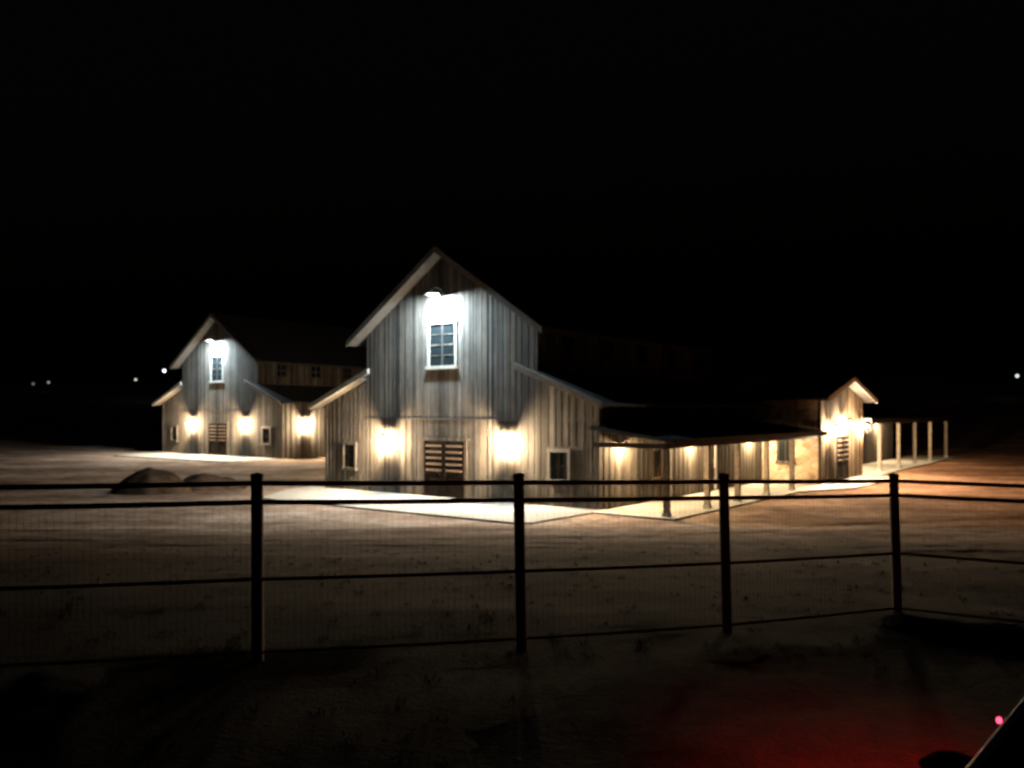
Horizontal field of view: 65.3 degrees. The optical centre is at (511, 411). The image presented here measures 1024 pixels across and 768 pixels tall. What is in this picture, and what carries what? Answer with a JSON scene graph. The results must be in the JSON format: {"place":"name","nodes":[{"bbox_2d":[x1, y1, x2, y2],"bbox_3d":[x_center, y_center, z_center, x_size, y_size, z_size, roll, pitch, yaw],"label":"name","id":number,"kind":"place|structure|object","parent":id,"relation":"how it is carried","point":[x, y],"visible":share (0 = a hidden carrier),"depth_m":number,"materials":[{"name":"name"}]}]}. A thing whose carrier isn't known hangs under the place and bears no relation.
{"place":"outdoors","nodes":[
{"label":"outdoors","id":0,"kind":"place"},
{"bbox_2d":[114,452,286,462],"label":"pavement","id":1,"kind":"structure","parent":0,"point":[194,457],"depth_m":57.06,"materials":[{"name":"concrete"}]},
{"bbox_2d":[263,486,605,523],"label":"pavement","id":2,"kind":"structure","parent":0,"point":[500,513],"depth_m":30.36,"materials":[{"name":"concrete"}]},
{"bbox_2d":[0,525,999,602],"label":"stones","id":3,"kind":"object","parent":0,"point":[745,597],"visible":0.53,"depth_m":12.75,"materials":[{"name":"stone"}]},
{"bbox_2d":[0,375,1023,767],"bbox_3d":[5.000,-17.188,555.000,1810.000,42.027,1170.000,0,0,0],"label":"ground","id":4,"kind":"structure","parent":0,"point":[680,699],"depth_m":7.54,"materials":[{"name":"brown soil"}]},
{"bbox_2d":[89,419,124,421],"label":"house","id":5,"kind":"structure","parent":4,"relation":"on","point":[115,420],"depth_m":118.83,"materials":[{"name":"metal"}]},
{"bbox_2d":[110,467,191,494],"bbox_3d":[-16.661,3.180,36.983,3.957,1.261,2.896,0,0,0],"label":"dirt mound","id":6,"kind":"object","parent":4,"relation":"on","point":[148,475],"visible":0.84,"depth_m":36.20,"materials":[{"name":"soil"}]},
{"bbox_2d":[163,369,165,393],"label":"yard lamp","id":7,"kind":"object","parent":4,"relation":"on","point":[164,370],"visible":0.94,"depth_m":149.97,"materials":[{"name":"black metal"}]},
{"bbox_2d":[183,473,246,490],"bbox_3d":[-14.635,3.366,38.523,3.625,0.888,2.487,0,0,-28],"label":"dirt mound","id":8,"kind":"object","parent":4,"relation":"on","point":[203,477],"visible":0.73,"depth_m":37.91,"materials":[{"name":"soil"}]},
{"bbox_2d":[152,313,365,458],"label":"wooden barn","id":9,"kind":"structure","parent":4,"relation":"on","point":[268,381],"depth_m":59.86,"materials":[{"name":"weathered wood boards"},{"name":"dark ribbed metal"},{"name":"dark glass"}]},
{"bbox_2d":[169,425,177,441],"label":"window","id":10,"kind":"structure","parent":9,"relation":"in","point":[174,428],"depth_m":63.39,"materials":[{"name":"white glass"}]},
{"bbox_2d":[208,423,216,454],"bbox_3d":[-22.570,2.040,60.265,1.114,2.360,0.131,0,0,36],"label":"door","id":11,"kind":"structure","parent":9,"relation":"in","point":[212,427],"depth_m":60.31,"materials":[{"name":"brown wood"}]},
{"bbox_2d":[209,355,223,382],"bbox_3d":[-22.195,-3.245,60.024,1.747,2.050,0.160,0,0,36],"label":"window","id":12,"kind":"structure","parent":9,"relation":"in","point":[216,361],"depth_m":60.04,"materials":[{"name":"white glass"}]},
{"bbox_2d":[217,423,226,454],"bbox_3d":[-21.656,2.040,59.600,1.114,2.360,0.131,0,0,36],"label":"door","id":13,"kind":"structure","parent":9,"relation":"in","point":[221,428],"depth_m":59.57,"materials":[{"name":"brown wood"}]},
{"bbox_2d":[238,420,245,427],"bbox_3d":[-19.527,0.809,57.789,0.360,0.686,0.540,0,0,36],"label":"wall lantern","id":14,"kind":"object","parent":9,"relation":"attached to","point":[244,423],"depth_m":57.74,"materials":[{"name":"black metal"}]},
{"bbox_2d":[260,426,271,444],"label":"window","id":15,"kind":"structure","parent":9,"relation":"in","point":[265,431],"depth_m":56.58,"materials":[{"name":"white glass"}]},
{"bbox_2d":[275,364,288,377],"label":"window","id":16,"kind":"structure","parent":9,"relation":"in","point":[280,370],"depth_m":58.69,"materials":[{"name":"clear glass"}]},
{"bbox_2d":[309,366,322,379],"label":"window","id":17,"kind":"structure","parent":9,"relation":"in","point":[315,371],"depth_m":61.11,"materials":[{"name":"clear glass"}]},
{"bbox_2d":[341,368,352,380],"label":"window","id":18,"kind":"structure","parent":9,"relation":"in","point":[347,373],"depth_m":63.46,"materials":[{"name":"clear glass"}]},
{"bbox_2d":[0,473,1023,666],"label":"pipe fence","id":19,"kind":"object","parent":4,"relation":"on","point":[257,502],"visible":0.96,"depth_m":6.75,"materials":[{"name":"grey metal"}]},
{"bbox_2d":[0,537,1023,767],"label":"weeds","id":20,"kind":"object","parent":4,"relation":"on","point":[638,642],"visible":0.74,"depth_m":7.10,"materials":[{"name":"brown plant"}]},
{"bbox_2d":[308,245,770,509],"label":"wooden barn","id":21,"kind":"structure","parent":4,"relation":"on","point":[543,370],"depth_m":34.12,"materials":[{"name":"weathered wood boards"},{"name":"dark ribbed metal"},{"name":"dark glass"}]},
{"bbox_2d":[340,442,357,470],"bbox_3d":[-7.631,2.065,37.392,1.047,1.310,0.160,0,0,36],"label":"window","id":22,"kind":"structure","parent":21,"relation":"in","point":[349,449],"depth_m":37.40,"materials":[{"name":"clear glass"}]},
{"bbox_2d":[378,431,389,446],"bbox_3d":[-5.707,1.189,35.698,0.360,0.686,0.540,0,0,36],"label":"wall lantern","id":23,"kind":"object","parent":21,"relation":"attached to","point":[388,438],"depth_m":35.86,"materials":[{"name":"black metal"}]},
{"bbox_2d":[424,441,442,496],"bbox_3d":[-3.370,2.420,34.265,1.114,2.360,0.131,0,0,36],"label":"door","id":24,"kind":"structure","parent":21,"relation":"in","point":[433,450],"depth_m":34.25,"materials":[{"name":"brown wood"}]},
{"bbox_2d":[424,287,445,295],"bbox_3d":[-3.198,-5.069,33.535,0.620,0.338,1.130,0,0,36],"label":"gooseneck lamp","id":25,"kind":"object","parent":21,"relation":"attached to","point":[432,292],"visible":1,"depth_m":33.37,"materials":[{"name":"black metal"}]},
{"bbox_2d":[425,319,457,369],"bbox_3d":[-2.995,-2.865,34.024,1.747,2.050,0.160,0,0,36],"label":"window","id":26,"kind":"structure","parent":21,"relation":"in","point":[441,335],"depth_m":34.02,"materials":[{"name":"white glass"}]},
{"bbox_2d":[443,441,463,497],"bbox_3d":[-2.456,2.420,33.600,1.114,2.360,0.131,0,0,36],"label":"door","id":27,"kind":"structure","parent":21,"relation":"in","point":[453,451],"depth_m":33.62,"materials":[{"name":"brown wood"}]},
{"bbox_2d":[497,433,508,450],"bbox_3d":[-0.327,1.189,31.789,0.360,0.686,0.540,0,0,36],"label":"wall lantern","id":28,"kind":"object","parent":21,"relation":"attached to","point":[502,437],"depth_m":31.73,"materials":[{"name":"black metal"}]},
{"bbox_2d":[545,448,570,479],"bbox_3d":[1.778,2.065,30.556,1.127,1.310,0.160,0,0,36],"label":"window","id":29,"kind":"structure","parent":21,"relation":"in","point":[558,460],"depth_m":30.58,"materials":[{"name":"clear glass"}]},
{"bbox_2d":[558,333,577,360],"bbox_3d":[2.290,-2.665,32.727,0.160,1.110,1.177,0,0,39],"label":"window","id":30,"kind":"structure","parent":21,"relation":"in","point":[562,346],"depth_m":32.74,"materials":[{"name":"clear glass"}]},
{"bbox_2d":[599,339,615,364],"bbox_3d":[4.210,-2.665,35.098,0.160,1.110,1.177,0,0,39],"label":"window","id":31,"kind":"structure","parent":21,"relation":"in","point":[606,346],"depth_m":35.10,"materials":[{"name":"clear glass"}]},
{"bbox_2d":[636,344,649,367],"bbox_3d":[6.129,-2.665,37.468,0.160,1.110,1.177,0,0,39],"label":"window","id":32,"kind":"structure","parent":21,"relation":"in","point":[642,351],"depth_m":37.48,"materials":[{"name":"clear glass"}]},
{"bbox_2d":[650,449,662,479],"bbox_3d":[5.958,2.110,32.778,0.160,1.360,1.027,0,0,39],"label":"window","id":33,"kind":"structure","parent":21,"relation":"in","point":[656,455],"depth_m":32.78,"materials":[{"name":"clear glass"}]},
{"bbox_2d":[667,348,679,369],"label":"window","id":34,"kind":"structure","parent":21,"relation":"in","point":[671,352],"depth_m":39.85,"materials":[{"name":"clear glass"}]},
{"bbox_2d":[695,351,706,372],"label":"window","id":35,"kind":"structure","parent":21,"relation":"in","point":[697,354],"depth_m":42.21,"materials":[{"name":"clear glass"}]},
{"bbox_2d":[743,392,895,463],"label":"stable wing","id":36,"kind":"structure","parent":4,"relation":"on","point":[870,447],"depth_m":58.73,"materials":[{"name":"beige wood"}]},
{"bbox_2d":[918,698,1023,767],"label":"car","id":37,"kind":"object","parent":4,"relation":"on","point":[1003,747],"visible":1,"depth_m":0.80,"materials":[{"name":"black paint"}]},
{"bbox_2d":[1015,374,1018,398],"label":"yard lamp","id":38,"kind":"object","parent":4,"relation":"on","point":[1016,375],"visible":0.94,"depth_m":149.93,"materials":[{"name":"black metal"}]},
{"bbox_2d":[0,0,1023,382],"label":"sky","id":39,"kind":"structure","parent":0,"point":[810,187],"materials":[{"name":"black"}]},
{"bbox_2d":[592,455,957,520],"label":"pavement","id":40,"kind":"structure","parent":0,"point":[680,510],"depth_m":36.43,"materials":[{"name":"concrete"}]},
{"bbox_2d":[589,413,954,516],"bbox_3d":[19.324,1.838,46.828,3.316,3.576,48.474,0,0,39],"label":"covered porch","id":41,"kind":"object","parent":40,"relation":"on","point":[707,436],"visible":0.91,"depth_m":32.99,"materials":[{"name":"wood"}]},
{"bbox_2d":[745,377,876,484],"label":"entrance house","id":42,"kind":"structure","parent":40,"relation":"on","point":[816,403],"depth_m":41.41,"materials":[{"name":"weathered wood boards"},{"name":"limestone"},{"name":"dark ribbed metal"}]},
{"bbox_2d":[775,440,788,463],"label":"window","id":43,"kind":"structure","parent":42,"relation":"in","point":[782,447],"depth_m":41.06,"materials":[{"name":"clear glass"}]},
{"bbox_2d":[829,422,839,434],"bbox_3d":[16.588,0.849,41.084,0.540,0.686,0.360,0,0,39],"label":"wall lantern","id":44,"kind":"object","parent":42,"relation":"attached to","point":[836,424],"depth_m":41.06,"materials":[{"name":"black metal"}]},
{"bbox_2d":[837,436,842,478],"bbox_3d":[17.458,2.455,42.498,0.131,2.290,0.994,0,0,39],"label":"door","id":45,"kind":"structure","parent":42,"relation":"in","point":[839,439],"depth_m":42.47,"materials":[{"name":"brown wood"}]},
{"bbox_2d":[843,436,848,478],"bbox_3d":[18.081,2.455,43.293,0.100,2.290,0.994,0,0,39],"label":"door","id":46,"kind":"structure","parent":42,"relation":"in","point":[845,438],"depth_m":43.28,"materials":[{"name":"brown wood"}]},
{"bbox_2d":[842,416,853,428],"bbox_3d":[18.035,0.569,42.871,0.540,0.686,0.360,0,0,39],"label":"wall lantern","id":47,"kind":"object","parent":42,"relation":"attached to","point":[849,419],"depth_m":42.79,"materials":[{"name":"black metal"}]},
{"bbox_2d":[860,420,870,432],"bbox_3d":[20.112,0.819,45.436,0.540,0.686,0.360,0,0,39],"label":"wall lantern","id":48,"kind":"object","parent":42,"relation":"attached to","point":[866,424],"depth_m":45.36,"materials":[{"name":"black metal"}]}
]}

